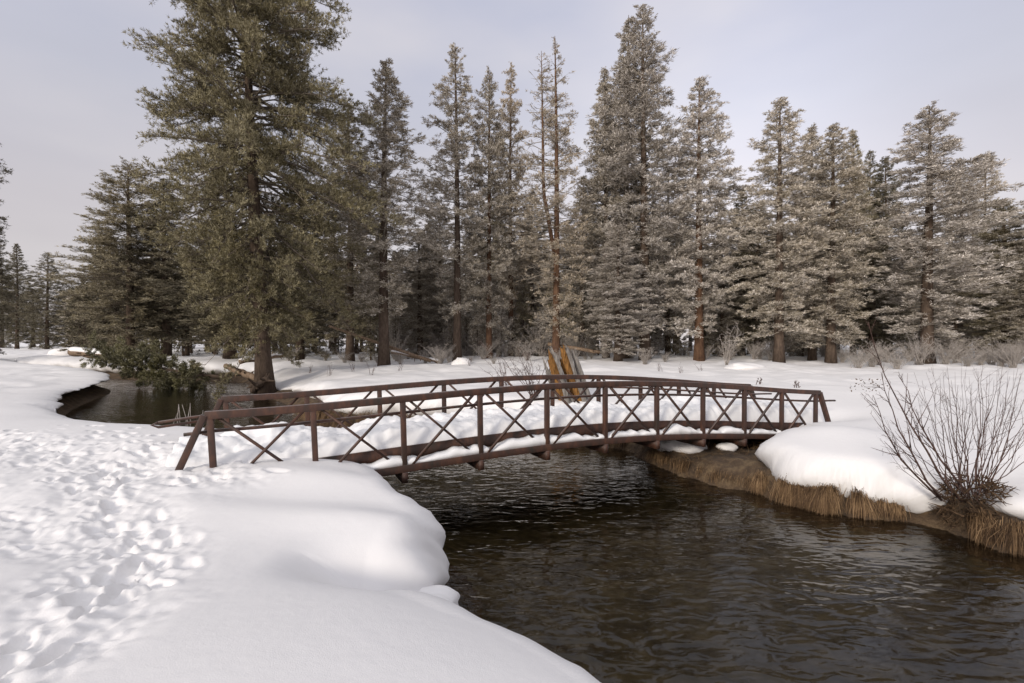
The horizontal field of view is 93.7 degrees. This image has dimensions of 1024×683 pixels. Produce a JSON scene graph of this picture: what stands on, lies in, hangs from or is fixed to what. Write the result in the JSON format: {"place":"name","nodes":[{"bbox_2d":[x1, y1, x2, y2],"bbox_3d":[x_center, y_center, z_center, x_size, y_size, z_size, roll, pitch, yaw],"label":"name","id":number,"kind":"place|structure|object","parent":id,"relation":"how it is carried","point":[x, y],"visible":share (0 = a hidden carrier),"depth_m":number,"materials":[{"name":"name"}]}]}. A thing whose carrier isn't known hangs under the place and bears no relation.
{"place":"outdoors","nodes":[
{"label":"outdoors","id":0,"kind":"place"},
{"bbox_2d":[65,378,929,549],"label":"water","id":1,"kind":"structure","parent":0,"point":[115,383],"depth_m":25.97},
{"bbox_2d":[0,342,1023,682],"bbox_3d":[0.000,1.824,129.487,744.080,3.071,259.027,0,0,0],"label":"snow ground","id":2,"kind":"structure","parent":0,"point":[126,556],"depth_m":5.39,"materials":[{"name":"snow"}]},
{"bbox_2d":[0,144,13,242],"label":"pine tree","id":3,"kind":"object","parent":2,"relation":"on","point":[3,180],"visible":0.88,"depth_m":47.60,"materials":[{"name":"green plant"}]},
{"bbox_2d":[0,218,25,354],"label":"pine tree","id":4,"kind":"object","parent":2,"relation":"on","point":[8,296],"visible":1,"depth_m":46.69,"materials":[{"name":"green plant"}]},
{"bbox_2d":[0,271,30,347],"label":"pine tree","id":5,"kind":"object","parent":2,"relation":"on","point":[3,338],"visible":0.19,"depth_m":99.88,"materials":[{"name":"green plant"}]},
{"bbox_2d":[0,243,37,348],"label":"pine tree","id":6,"kind":"object","parent":2,"relation":"on","point":[18,338],"visible":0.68,"depth_m":91.77,"materials":[{"name":"green plant"}]},
{"bbox_2d":[14,289,57,346],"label":"pine tree","id":7,"kind":"object","parent":2,"relation":"on","point":[34,325],"visible":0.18,"depth_m":104.67,"materials":[{"name":"green plant"}]},
{"bbox_2d":[15,252,74,348],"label":"pine tree","id":8,"kind":"object","parent":2,"relation":"on","point":[47,296],"visible":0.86,"depth_m":87.14,"materials":[{"name":"green plant"}]},
{"bbox_2d":[42,282,77,347],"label":"pine tree","id":9,"kind":"object","parent":2,"relation":"on","point":[66,338],"visible":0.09,"depth_m":96.65,"materials":[{"name":"green plant"}]},
{"bbox_2d":[51,287,104,350],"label":"pine tree","id":10,"kind":"object","parent":2,"relation":"on","point":[65,344],"visible":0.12,"depth_m":54.26,"materials":[{"name":"green plant"}]},
{"bbox_2d":[57,277,105,348],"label":"young pine","id":11,"kind":"object","parent":2,"relation":"on","point":[85,341],"visible":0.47,"depth_m":50.25,"materials":[{"name":"green plant"}]},
{"bbox_2d":[67,347,99,358],"bbox_3d":[-36.145,0.992,40.877,5.295,1.081,1.112,0,0,25],"label":"fallen log","id":12,"kind":"object","parent":2,"relation":"on","point":[75,351],"visible":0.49,"depth_m":41.06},
{"bbox_2d":[85,297,125,346],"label":"young pine","id":13,"kind":"object","parent":2,"relation":"on","point":[105,322],"visible":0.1,"depth_m":54.38,"materials":[{"name":"green plant"}]},
{"bbox_2d":[86,250,144,351],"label":"pine tree","id":14,"kind":"object","parent":2,"relation":"on","point":[111,297],"visible":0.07,"depth_m":56.48,"materials":[{"name":"green plant"}]},
{"bbox_2d":[37,156,197,353],"bbox_3d":[-38.211,-7.899,47.587,12.869,19.865,11.898,0,0,-44],"label":"pine tree","id":15,"kind":"object","parent":2,"relation":"on","point":[105,243],"visible":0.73,"depth_m":45.65,"materials":[{"name":"green plant"}]},
{"bbox_2d":[106,273,145,350],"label":"young pine","id":16,"kind":"object","parent":2,"relation":"on","point":[120,311],"visible":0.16,"depth_m":55.38,"materials":[{"name":"green plant"}]},
{"bbox_2d":[107,177,209,355],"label":"pine tree","id":17,"kind":"object","parent":2,"relation":"on","point":[167,333],"visible":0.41,"depth_m":47.46,"materials":[{"name":"green plant"}]},
{"bbox_2d":[159,266,206,355],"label":"pine tree","id":18,"kind":"object","parent":2,"relation":"on","point":[187,350],"visible":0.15,"depth_m":54.55,"materials":[{"name":"green plant"}]},
{"bbox_2d":[159,317,209,355],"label":"young pine","id":19,"kind":"object","parent":2,"relation":"on","point":[179,345],"visible":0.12,"depth_m":57.05,"materials":[{"name":"grey plant"}]},
{"bbox_2d":[145,220,280,358],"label":"pine tree","id":20,"kind":"object","parent":2,"relation":"on","point":[207,333],"visible":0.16,"depth_m":41.80,"materials":[{"name":"green plant"}]},
{"bbox_2d":[223,363,253,380],"bbox_3d":[-16.843,1.930,29.626,4.266,1.034,0.977,0,0,32],"label":"fallen log","id":21,"kind":"object","parent":2,"relation":"on","point":[245,374],"visible":0.62,"depth_m":29.32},
{"bbox_2d":[121,0,404,404],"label":"pine tree","id":22,"kind":"object","parent":2,"relation":"on","point":[262,156],"visible":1,"depth_m":26.98,"materials":[{"name":"green plant"}]},
{"bbox_2d":[246,373,274,393],"bbox_3d":[-14.625,2.448,28.040,1.559,1.191,1.142,0,0,-20],"label":"root snag","id":23,"kind":"object","parent":22,"relation":"attached to","point":[261,382],"visible":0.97,"depth_m":27.78,"materials":[{"name":"brown plant"}]},
{"bbox_2d":[236,192,356,359],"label":"pine tree","id":24,"kind":"object","parent":2,"relation":"on","point":[317,327],"visible":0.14,"depth_m":42.26,"materials":[{"name":"green plant"}]},
{"bbox_2d":[319,250,355,354],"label":"pine tree","id":25,"kind":"object","parent":2,"relation":"on","point":[334,339],"visible":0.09,"depth_m":58.25,"materials":[{"name":"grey plant"}]},
{"bbox_2d":[324,295,361,354],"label":"young pine","id":26,"kind":"object","parent":2,"relation":"on","point":[339,343],"visible":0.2,"depth_m":58.69,"materials":[{"name":"grey plant"}]},
{"bbox_2d":[313,102,401,360],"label":"pine tree","id":27,"kind":"object","parent":2,"relation":"on","point":[348,266],"visible":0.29,"depth_m":41.59,"materials":[{"name":"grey plant"}]},
{"bbox_2d":[342,223,378,353],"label":"pine tree","id":28,"kind":"object","parent":2,"relation":"on","point":[356,344],"visible":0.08,"depth_m":63.52,"materials":[{"name":"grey plant"}]},
{"bbox_2d":[354,283,389,359],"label":"young pine","id":29,"kind":"object","parent":2,"relation":"on","point":[366,348],"visible":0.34,"depth_m":45.44,"materials":[{"name":"green plant"}]},
{"bbox_2d":[329,325,431,362],"bbox_3d":[-10.286,0.197,37.595,7.882,2.962,0.620,0,0,-4],"label":"fallen log","id":30,"kind":"object","parent":2,"relation":"on","point":[395,348],"visible":0.82,"depth_m":37.58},
{"bbox_2d":[324,58,446,365],"bbox_3d":[-10.331,-9.302,36.498,9.678,23.622,8.440,0,0,23],"label":"pine tree","id":31,"kind":"object","parent":2,"relation":"on","point":[385,169],"visible":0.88,"depth_m":35.49,"materials":[{"name":"green plant"}]},
{"bbox_2d":[358,320,421,359],"bbox_3d":[-11.330,-0.101,44.902,5.212,3.646,3.949,0,0,2],"label":"shrub","id":32,"kind":"object","parent":2,"relation":"on","point":[398,340],"visible":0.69,"depth_m":44.93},
{"bbox_2d":[389,294,410,356],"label":"young pine","id":33,"kind":"object","parent":2,"relation":"on","point":[395,323],"visible":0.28,"depth_m":47.12,"materials":[{"name":"grey plant"}]},
{"bbox_2d":[388,233,453,355],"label":"pine tree","id":34,"kind":"object","parent":2,"relation":"on","point":[418,292],"visible":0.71,"depth_m":46.19,"materials":[{"name":"green plant"}]},
{"bbox_2d":[418,585,459,605],"bbox_3d":[-0.882,2.712,4.937,0.680,0.338,0.472,0,0,0],"label":"snow patch","id":35,"kind":"object","parent":2,"relation":"on","point":[447,593],"visible":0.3,"depth_m":4.97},
{"bbox_2d":[412,204,476,352],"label":"pine tree","id":36,"kind":"object","parent":2,"relation":"on","point":[442,261],"visible":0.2,"depth_m":51.65,"materials":[{"name":"green plant"}]},
{"bbox_2d":[407,42,496,361],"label":"pine tree","id":37,"kind":"object","parent":2,"relation":"on","point":[454,146],"visible":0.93,"depth_m":40.68,"materials":[{"name":"green plant"}]},
{"bbox_2d":[440,309,466,352],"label":"young pine","id":38,"kind":"object","parent":2,"relation":"on","point":[450,325],"visible":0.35,"depth_m":45.51,"materials":[{"name":"grey plant"}]},
{"bbox_2d":[461,316,480,355],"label":"young pine","id":39,"kind":"object","parent":2,"relation":"on","point":[466,325],"visible":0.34,"depth_m":47.64,"materials":[{"name":"grey plant"}]},
{"bbox_2d":[467,303,485,355],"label":"young pine","id":40,"kind":"object","parent":2,"relation":"on","point":[477,330],"visible":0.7,"depth_m":44.78,"materials":[{"name":"grey plant"}]},
{"bbox_2d":[470,197,504,319],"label":"pine tree","id":41,"kind":"object","parent":2,"relation":"on","point":[501,224],"visible":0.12,"depth_m":59.99,"materials":[{"name":"green plant"}]},
{"bbox_2d":[475,275,507,349],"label":"young pine","id":42,"kind":"object","parent":2,"relation":"on","point":[492,278],"visible":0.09,"depth_m":58.10,"materials":[{"name":"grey plant"}]},
{"bbox_2d":[150,375,835,483],"bbox_3d":[1.527,1.920,11.777,17.382,2.075,2.449,0,0,-26],"label":"footbridge","id":43,"kind":"object","parent":2,"relation":"on","point":[404,450],"visible":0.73,"depth_m":10.19,"materials":[{"name":"metal"}]},
{"bbox_2d":[166,395,812,469],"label":"deck snow","id":44,"kind":"structure","parent":43,"relation":"on","point":[296,441],"depth_m":9.84,"materials":[{"name":"snow"}]},
{"bbox_2d":[460,66,529,358],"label":"pine tree","id":45,"kind":"object","parent":2,"relation":"on","point":[490,151],"visible":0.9,"depth_m":42.38,"materials":[{"name":"green plant"}]},
{"bbox_2d":[492,292,514,356],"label":"young pine","id":46,"kind":"object","parent":2,"relation":"on","point":[504,320],"visible":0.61,"depth_m":45.33,"materials":[{"name":"grey plant"}]},
{"bbox_2d":[497,316,527,356],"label":"young pine","id":47,"kind":"object","parent":2,"relation":"on","point":[513,331],"visible":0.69,"depth_m":45.69,"materials":[{"name":"grey plant"}]},
{"bbox_2d":[482,62,543,355],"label":"pine tree","id":48,"kind":"object","parent":2,"relation":"on","point":[511,103],"visible":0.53,"depth_m":46.44,"materials":[{"name":"green plant"}]},
{"bbox_2d":[480,340,556,397],"bbox_3d":[0.298,0.972,17.671,2.536,2.174,2.593,0,0,-32],"label":"bare bush","id":49,"kind":"object","parent":2,"relation":"on","point":[531,392],"visible":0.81,"depth_m":17.31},
{"bbox_2d":[510,341,539,360],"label":"shrub","id":50,"kind":"object","parent":2,"relation":"on","point":[524,351],"visible":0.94,"depth_m":39.17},
{"bbox_2d":[514,280,536,354],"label":"young pine","id":51,"kind":"object","parent":2,"relation":"on","point":[522,317],"visible":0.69,"depth_m":47.45,"materials":[{"name":"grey plant"}]},
{"bbox_2d":[511,318,551,355],"bbox_3d":[2.495,-0.377,46.810,5.651,3.750,5.658,0,0,-42],"label":"shrub","id":52,"kind":"object","parent":2,"relation":"on","point":[540,350],"visible":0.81,"depth_m":46.29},
{"bbox_2d":[505,190,562,354],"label":"pine tree","id":53,"kind":"object","parent":2,"relation":"on","point":[533,298],"visible":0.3,"depth_m":49.26,"materials":[{"name":"green plant"}]},
{"bbox_2d":[528,314,549,355],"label":"young pine","id":54,"kind":"object","parent":2,"relation":"on","point":[534,328],"visible":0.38,"depth_m":47.19,"materials":[{"name":"grey plant"}]},
{"bbox_2d":[526,305,560,355],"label":"young pine","id":55,"kind":"object","parent":2,"relation":"on","point":[546,325],"visible":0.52,"depth_m":47.53,"materials":[{"name":"green plant"}]},
{"bbox_2d":[497,37,593,358],"bbox_3d":[2.745,-11.506,39.853,8.288,27.739,8.709,0,0,12],"label":"pine tree","id":56,"kind":"object","parent":2,"relation":"on","point":[555,245],"visible":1,"depth_m":39.75,"materials":[{"name":"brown plant"}]},
{"bbox_2d":[535,267,576,347],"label":"young pine","id":57,"kind":"object","parent":2,"relation":"on","point":[551,305],"visible":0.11,"depth_m":48.93,"materials":[{"name":"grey plant"}]},
{"bbox_2d":[542,342,590,403],"bbox_3d":[2.084,1.395,17.095,1.956,2.785,0.741,0,0,0],"label":"broken stump","id":58,"kind":"object","parent":2,"relation":"on","point":[566,367],"visible":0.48,"depth_m":17.00,"materials":[{"name":"orange wood"}]},
{"bbox_2d":[544,175,603,355],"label":"pine tree","id":59,"kind":"object","parent":2,"relation":"on","point":[580,318],"visible":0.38,"depth_m":49.51,"materials":[{"name":"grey plant"}]},
{"bbox_2d":[548,342,599,353],"bbox_3d":[5.178,0.537,40.425,4.410,0.945,0.829,0,0,18],"label":"fallen log","id":60,"kind":"object","parent":2,"relation":"on","point":[583,349],"visible":0.77,"depth_m":40.23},
{"bbox_2d":[560,330,595,356],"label":"shrub","id":61,"kind":"object","parent":2,"relation":"on","point":[572,344],"visible":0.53,"depth_m":46.27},
{"bbox_2d":[572,66,640,357],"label":"pine tree","id":62,"kind":"object","parent":2,"relation":"on","point":[604,85],"visible":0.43,"depth_m":43.49,"materials":[{"name":"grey plant"}]},
{"bbox_2d":[571,15,668,358],"bbox_3d":[9.851,-14.018,44.945,9.177,33.183,8.003,0,0,-16],"label":"pine tree","id":63,"kind":"object","parent":2,"relation":"on","point":[623,45],"visible":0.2,"depth_m":44.28,"materials":[{"name":"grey plant"}]},
{"bbox_2d":[581,225,666,360],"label":"pine tree","id":64,"kind":"object","parent":2,"relation":"on","point":[618,304],"visible":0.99,"depth_m":38.38,"materials":[{"name":"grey plant"}]},
{"bbox_2d":[585,4,707,359],"bbox_3d":[11.339,-13.595,41.784,9.622,32.148,10.387,0,0,-2],"label":"pine tree","id":65,"kind":"object","parent":2,"relation":"on","point":[622,108],"visible":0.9,"depth_m":40.74,"materials":[{"name":"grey plant"}]},
{"bbox_2d":[292,401,1023,557],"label":"dry grass","id":66,"kind":"structure","parent":2,"relation":"on","point":[824,499],"depth_m":9.16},
{"bbox_2d":[663,275,684,354],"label":"young pine","id":67,"kind":"object","parent":2,"relation":"on","point":[675,339],"visible":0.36,"depth_m":49.36,"materials":[{"name":"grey plant"}]},
{"bbox_2d":[637,168,711,353],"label":"pine tree","id":68,"kind":"object","parent":2,"relation":"on","point":[666,334],"visible":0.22,"depth_m":49.53,"materials":[{"name":"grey plant"}]},
{"bbox_2d":[643,75,759,360],"bbox_3d":[15.859,-9.832,40.509,8.681,24.254,8.049,0,0,-15],"label":"pine tree","id":69,"kind":"object","parent":2,"relation":"on","point":[700,303],"visible":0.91,"depth_m":39.29,"materials":[{"name":"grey plant"}]},
{"bbox_2d":[687,203,717,345],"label":"pine tree","id":70,"kind":"object","parent":2,"relation":"on","point":[691,338],"visible":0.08,"depth_m":59.77,"materials":[{"name":"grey plant"}]},
{"bbox_2d":[691,236,752,356],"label":"pine tree","id":71,"kind":"object","parent":2,"relation":"on","point":[721,324],"visible":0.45,"depth_m":46.44,"materials":[{"name":"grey plant"}]},
{"bbox_2d":[716,322,741,364],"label":"sapling","id":72,"kind":"object","parent":2,"relation":"on","point":[727,360],"visible":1,"depth_m":33.93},
{"bbox_2d":[723,362,765,369],"bbox_3d":[15.996,1.776,32.970,2.865,0.684,2.212,0,0,0],"label":"snow mound","id":73,"kind":"object","parent":2,"relation":"on","point":[742,366],"visible":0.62,"depth_m":32.42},
{"bbox_2d":[717,190,773,355],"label":"pine tree","id":74,"kind":"object","parent":2,"relation":"on","point":[735,204],"visible":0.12,"depth_m":50.65,"materials":[{"name":"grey plant"}]},
{"bbox_2d":[718,208,786,352],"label":"pine tree","id":75,"kind":"object","parent":2,"relation":"on","point":[755,323],"visible":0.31,"depth_m":45.71,"materials":[{"name":"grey plant"}]},
{"bbox_2d":[744,338,773,359],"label":"shrub","id":76,"kind":"object","parent":2,"relation":"on","point":[754,354],"visible":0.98,"depth_m":37.86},
{"bbox_2d":[715,97,842,362],"bbox_3d":[20.120,-8.101,36.278,7.659,20.652,8.267,0,0,-37],"label":"pine tree","id":77,"kind":"object","parent":2,"relation":"on","point":[779,314],"visible":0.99,"depth_m":35.67,"materials":[{"name":"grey plant"}]},
{"bbox_2d":[785,319,825,355],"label":"young pine","id":78,"kind":"object","parent":2,"relation":"on","point":[804,352],"visible":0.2,"depth_m":44.43,"materials":[{"name":"green plant"}]},
{"bbox_2d":[770,122,848,360],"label":"pine tree","id":79,"kind":"object","parent":2,"relation":"on","point":[812,354],"visible":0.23,"depth_m":40.67,"materials":[{"name":"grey plant"}]},
{"bbox_2d":[772,235,848,355],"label":"pine tree","id":80,"kind":"object","parent":2,"relation":"on","point":[804,321],"visible":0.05,"depth_m":46.41,"materials":[{"name":"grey plant"}]},
{"bbox_2d":[773,122,893,362],"bbox_3d":[24.679,-7.271,37.459,8.222,19.040,8.095,0,0,-27],"label":"pine tree","id":81,"kind":"object","parent":2,"relation":"on","point":[829,308],"visible":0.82,"depth_m":36.19,"materials":[{"name":"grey plant"}]},
{"bbox_2d":[835,129,886,354],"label":"pine tree","id":82,"kind":"object","parent":2,"relation":"on","point":[853,137],"visible":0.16,"depth_m":49.53,"materials":[{"name":"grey plant"}]},
{"bbox_2d":[841,345,886,368],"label":"shrub","id":83,"kind":"object","parent":2,"relation":"on","point":[861,360],"visible":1,"depth_m":32.38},
{"bbox_2d":[845,150,890,349],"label":"pine tree","id":84,"kind":"object","parent":2,"relation":"on","point":[869,173],"visible":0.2,"depth_m":52.58,"materials":[{"name":"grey plant"}]},
{"bbox_2d":[844,340,899,366],"bbox_3d":[24.691,0.782,33.117,3.099,2.054,3.095,0,0,-14],"label":"shrub","id":85,"kind":"object","parent":2,"relation":"on","point":[871,362],"visible":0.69,"depth_m":33.03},
{"bbox_2d":[837,232,914,354],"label":"pine tree","id":86,"kind":"object","parent":2,"relation":"on","point":[877,329],"visible":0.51,"depth_m":45.23,"materials":[{"name":"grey plant"}]},
{"bbox_2d":[864,299,907,356],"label":"young pine","id":87,"kind":"object","parent":2,"relation":"on","point":[880,305],"visible":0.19,"depth_m":46.27,"materials":[{"name":"grey plant"}]},
{"bbox_2d":[858,155,921,354],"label":"pine tree","id":88,"kind":"object","parent":2,"relation":"on","point":[885,191],"visible":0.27,"depth_m":51.42,"materials":[{"name":"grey plant"}]},
{"bbox_2d":[877,345,920,368],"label":"shrub","id":89,"kind":"object","parent":2,"relation":"on","point":[896,362],"visible":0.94,"depth_m":32.11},
{"bbox_2d":[897,310,934,353],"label":"young pine","id":90,"kind":"object","parent":2,"relation":"on","point":[913,340],"visible":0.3,"depth_m":50.53,"materials":[{"name":"green plant"}]},
{"bbox_2d":[894,332,938,364],"bbox_3d":[28.009,0.534,33.570,3.850,2.364,2.866,0,0,-43],"label":"shrub","id":91,"kind":"object","parent":2,"relation":"on","point":[918,361],"visible":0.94,"depth_m":33.29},
{"bbox_2d":[865,101,1023,363],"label":"pine tree","id":92,"kind":"object","parent":2,"relation":"on","point":[936,171],"visible":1,"depth_m":34.88,"materials":[{"name":"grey plant"}]},
{"bbox_2d":[922,337,981,364],"bbox_3d":[30.833,0.673,33.770,2.175,2.008,2.870,0,0,12],"label":"shrub","id":93,"kind":"object","parent":2,"relation":"on","point":[942,355],"visible":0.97,"depth_m":33.95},
{"bbox_2d":[913,252,1009,358],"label":"pine tree","id":94,"kind":"object","parent":2,"relation":"on","point":[966,329],"visible":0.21,"depth_m":42.40,"materials":[{"name":"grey plant"}]},
{"bbox_2d":[937,336,986,362],"bbox_3d":[33.435,0.661,35.613,3.714,2.280,2.764,0,0,-3],"label":"shrub","id":95,"kind":"object","parent":2,"relation":"on","point":[954,359],"visible":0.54,"depth_m":35.80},
{"bbox_2d":[933,158,995,355],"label":"pine tree","id":96,"kind":"object","parent":2,"relation":"on","point":[961,236],"visible":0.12,"depth_m":46.57,"materials":[{"name":"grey plant"}]},
{"bbox_2d":[952,346,990,366],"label":"shrub","id":97,"kind":"object","parent":2,"relation":"on","point":[967,362],"visible":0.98,"depth_m":32.73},
{"bbox_2d":[957,346,995,364],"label":"shrub","id":98,"kind":"object","parent":2,"relation":"on","point":[981,359],"visible":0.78,"depth_m":34.85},
{"bbox_2d":[945,198,1023,360],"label":"pine tree","id":99,"kind":"object","parent":2,"relation":"on","point":[991,236],"visible":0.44,"depth_m":39.65,"materials":[{"name":"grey plant"}]},
{"bbox_2d":[965,337,1016,364],"bbox_3d":[35.580,0.705,35.837,2.570,2.120,3.453,0,0,-25],"label":"shrub","id":100,"kind":"object","parent":2,"relation":"on","point":[989,359],"visible":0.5,"depth_m":35.52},
{"bbox_2d":[962,202,1023,355],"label":"pine tree","id":101,"kind":"object","parent":2,"relation":"on","point":[1001,295],"visible":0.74,"depth_m":37.96,"materials":[{"name":"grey plant"}]},
{"bbox_2d":[966,150,1023,354],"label":"pine tree","id":102,"kind":"object","parent":2,"relation":"on","point":[993,183],"visible":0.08,"depth_m":49.32,"materials":[{"name":"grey plant"}]},
{"bbox_2d":[981,344,1023,366],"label":"shrub","id":103,"kind":"object","parent":2,"relation":"on","point":[999,360],"visible":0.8,"depth_m":33.80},
{"bbox_2d":[984,338,1023,367],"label":"shrub","id":104,"kind":"object","parent":2,"relation":"on","point":[1012,363],"visible":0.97,"depth_m":32.76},
{"bbox_2d":[0,0,1023,342],"label":"sky","id":105,"kind":"structure","parent":0,"point":[69,81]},
{"bbox_2d":[57,372,1023,682],"bbox_3d":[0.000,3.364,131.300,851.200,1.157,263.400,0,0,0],"label":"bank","id":106,"kind":"structure","parent":0,"point":[685,576],"depth_m":7.84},
{"bbox_2d":[74,331,227,395],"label":"leaning pine","id":107,"kind":"object","parent":106,"relation":"on","point":[126,359],"visible":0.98,"depth_m":33.87,"materials":[{"name":"green plant"}]},
{"bbox_2d":[657,440,707,453],"bbox_3d":[4.640,2.849,13.020,1.310,0.509,0.904,0,0,-20],"label":"snow patch","id":108,"kind":"object","parent":106,"relation":"on","point":[672,445],"visible":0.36,"depth_m":12.71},
{"bbox_2d":[716,443,737,451],"bbox_3d":[5.757,2.838,12.868,0.445,0.254,0.466,0,0,-45],"label":"snow patch","id":109,"kind":"object","parent":106,"relation":"on","point":[727,446],"visible":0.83,"depth_m":12.77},
{"bbox_2d":[850,311,1023,531],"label":"willow shrub","id":110,"kind":"object","parent":106,"relation":"on","point":[964,490],"visible":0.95,"depth_m":8.27,"materials":[{"name":"brown plant"}]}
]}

